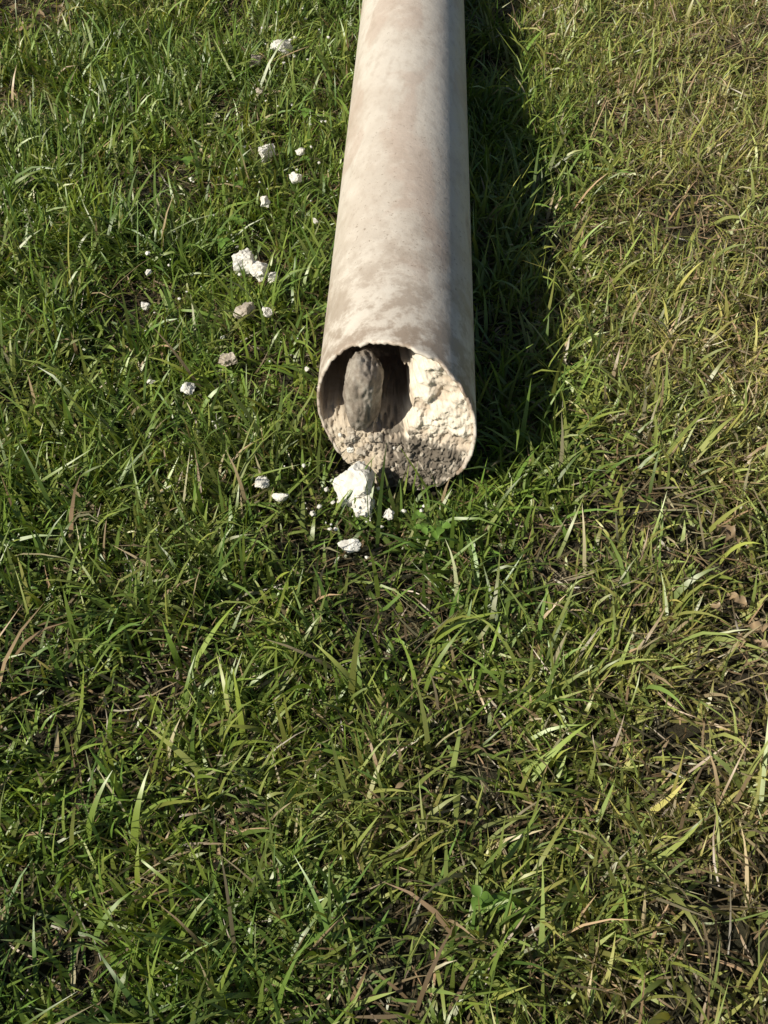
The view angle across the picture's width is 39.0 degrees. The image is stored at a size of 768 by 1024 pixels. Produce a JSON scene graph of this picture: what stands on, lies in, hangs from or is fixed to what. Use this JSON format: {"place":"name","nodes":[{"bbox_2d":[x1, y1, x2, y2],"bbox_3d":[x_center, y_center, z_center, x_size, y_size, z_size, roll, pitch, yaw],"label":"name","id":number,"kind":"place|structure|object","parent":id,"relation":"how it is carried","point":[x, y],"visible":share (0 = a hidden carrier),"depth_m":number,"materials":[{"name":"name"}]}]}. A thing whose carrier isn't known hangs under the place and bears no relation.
{"place":"outdoors","nodes":[
{"label":"outdoors","id":0,"kind":"place"},
{"bbox_2d":[0,0,767,1023],"bbox_3d":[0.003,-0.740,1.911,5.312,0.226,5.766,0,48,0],"label":"grass","id":1,"kind":"structure","parent":0,"point":[182,72],"depth_m":1.31,"materials":[{"name":"green plant"}]},
{"bbox_2d":[141,302,149,309],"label":"plaster chunk","id":2,"kind":"object","parent":1,"relation":"on","point":[145,306],"visible":1,"depth_m":1.59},
{"bbox_2d":[145,269,151,275],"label":"plaster chunk","id":3,"kind":"object","parent":1,"relation":"on","point":[147,272],"visible":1,"depth_m":1.65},
{"bbox_2d":[180,382,195,394],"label":"plaster chunk","id":4,"kind":"object","parent":1,"relation":"on","point":[187,388],"visible":1,"depth_m":1.44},
{"bbox_2d":[218,352,237,366],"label":"plaster chunk","id":5,"kind":"object","parent":1,"relation":"on","point":[229,359],"visible":0.94,"depth_m":1.52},
{"bbox_2d":[231,248,253,276],"bbox_3d":[-0.215,-0.380,1.660,0.040,0.039,0.042,-20,51,-17],"label":"plaster chunk","id":6,"kind":"object","parent":1,"relation":"on","point":[245,256],"visible":0.88,"depth_m":1.65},
{"bbox_2d":[233,302,255,318],"bbox_3d":[-0.204,-0.297,1.593,0.039,0.022,0.031,-38,58,-23],"label":"plaster chunk","id":7,"kind":"object","parent":1,"relation":"on","point":[244,309],"visible":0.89,"depth_m":1.59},
{"bbox_2d":[249,54,261,66],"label":"plaster chunk","id":8,"kind":"object","parent":1,"relation":"on","point":[256,57],"visible":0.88,"depth_m":2.09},
{"bbox_2d":[249,261,268,281],"bbox_3d":[-0.191,-0.369,1.646,0.032,0.023,0.035,4,48,3],"label":"plaster chunk","id":9,"kind":"object","parent":1,"relation":"on","point":[256,271],"visible":0.95,"depth_m":1.64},
{"bbox_2d":[255,88,262,93],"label":"plaster chunk","id":10,"kind":"object","parent":1,"relation":"on","point":[258,90],"visible":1,"depth_m":2.00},
{"bbox_2d":[255,476,269,487],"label":"plaster chunk","id":11,"kind":"object","parent":1,"relation":"on","point":[262,482],"visible":1,"depth_m":1.34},
{"bbox_2d":[260,196,269,207],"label":"plaster chunk","id":12,"kind":"object","parent":1,"relation":"on","point":[265,201],"visible":1,"depth_m":1.77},
{"bbox_2d":[258,144,275,162],"bbox_3d":[-0.207,-0.616,1.862,0.030,0.033,0.034,27,54,22],"label":"plaster chunk","id":13,"kind":"object","parent":1,"relation":"on","point":[263,150],"visible":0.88,"depth_m":1.85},
{"bbox_2d":[262,307,272,317],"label":"plaster chunk","id":14,"kind":"object","parent":1,"relation":"on","point":[267,312],"visible":1,"depth_m":1.57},
{"bbox_2d":[268,272,277,282],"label":"plaster chunk","id":15,"kind":"object","parent":1,"relation":"on","point":[271,275],"visible":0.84,"depth_m":1.62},
{"bbox_2d":[272,493,288,501],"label":"plaster chunk","id":16,"kind":"object","parent":1,"relation":"on","point":[279,497],"visible":0.96,"depth_m":1.33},
{"bbox_2d":[270,39,292,56],"bbox_3d":[-0.202,-0.918,2.141,0.044,0.034,0.038,11,55,-16],"label":"plaster chunk","id":17,"kind":"object","parent":1,"relation":"on","point":[285,43],"visible":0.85,"depth_m":2.13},
{"bbox_2d":[145,8,423,558],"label":"plaster crumbs","id":18,"kind":"object","parent":1,"relation":"on","point":[319,506],"visible":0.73,"depth_m":1.51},
{"bbox_2d":[289,171,301,183],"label":"plaster chunk","id":19,"kind":"object","parent":1,"relation":"on","point":[294,177],"visible":0.98,"depth_m":1.81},
{"bbox_2d":[295,147,304,155],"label":"plaster chunk","id":20,"kind":"object","parent":1,"relation":"on","point":[299,151],"visible":0.99,"depth_m":1.86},
{"bbox_2d":[181,108,515,914],"bbox_3d":[-0.102,-0.176,1.476,0.255,0.026,1.511,-9,49,-8],"label":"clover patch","id":21,"kind":"object","parent":1,"relation":"on","point":[483,898],"visible":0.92,"depth_m":1.29,"materials":[{"name":"green plant"}]},
{"bbox_2d":[337,539,360,552],"bbox_3d":[-0.041,0.041,1.289,0.028,0.017,0.018,-15,50,-13],"label":"plaster chunk","id":22,"kind":"object","parent":1,"relation":"on","point":[350,545],"visible":1,"depth_m":1.28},
{"bbox_2d":[332,461,374,507],"bbox_3d":[-0.033,-0.033,1.349,0.061,0.053,0.047,-22,52,-19],"label":"plaster chunk","id":23,"kind":"object","parent":1,"relation":"on","point":[356,477],"visible":0.92,"depth_m":1.34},
{"bbox_2d":[352,494,374,518],"bbox_3d":[-0.024,-0.007,1.339,0.031,0.026,0.036,-35,47,-2],"label":"plaster chunk","id":24,"kind":"object","parent":1,"relation":"on","point":[361,504],"visible":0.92,"depth_m":1.33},
{"bbox_2d":[8,0,767,788],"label":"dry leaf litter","id":25,"kind":"object","parent":1,"relation":"on","point":[730,534],"visible":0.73,"depth_m":1.23,"materials":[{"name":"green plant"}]},
{"bbox_2d":[383,508,394,519],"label":"plaster chunk","id":26,"kind":"object","parent":1,"relation":"on","point":[388,513],"visible":1,"depth_m":1.31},
{"bbox_2d":[317,0,476,490],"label":"drain pipe","id":27,"kind":"object","parent":1,"relation":"on","point":[397,367],"visible":0.97,"depth_m":1.43,"materials":[{"name":"concrete"}]}
]}

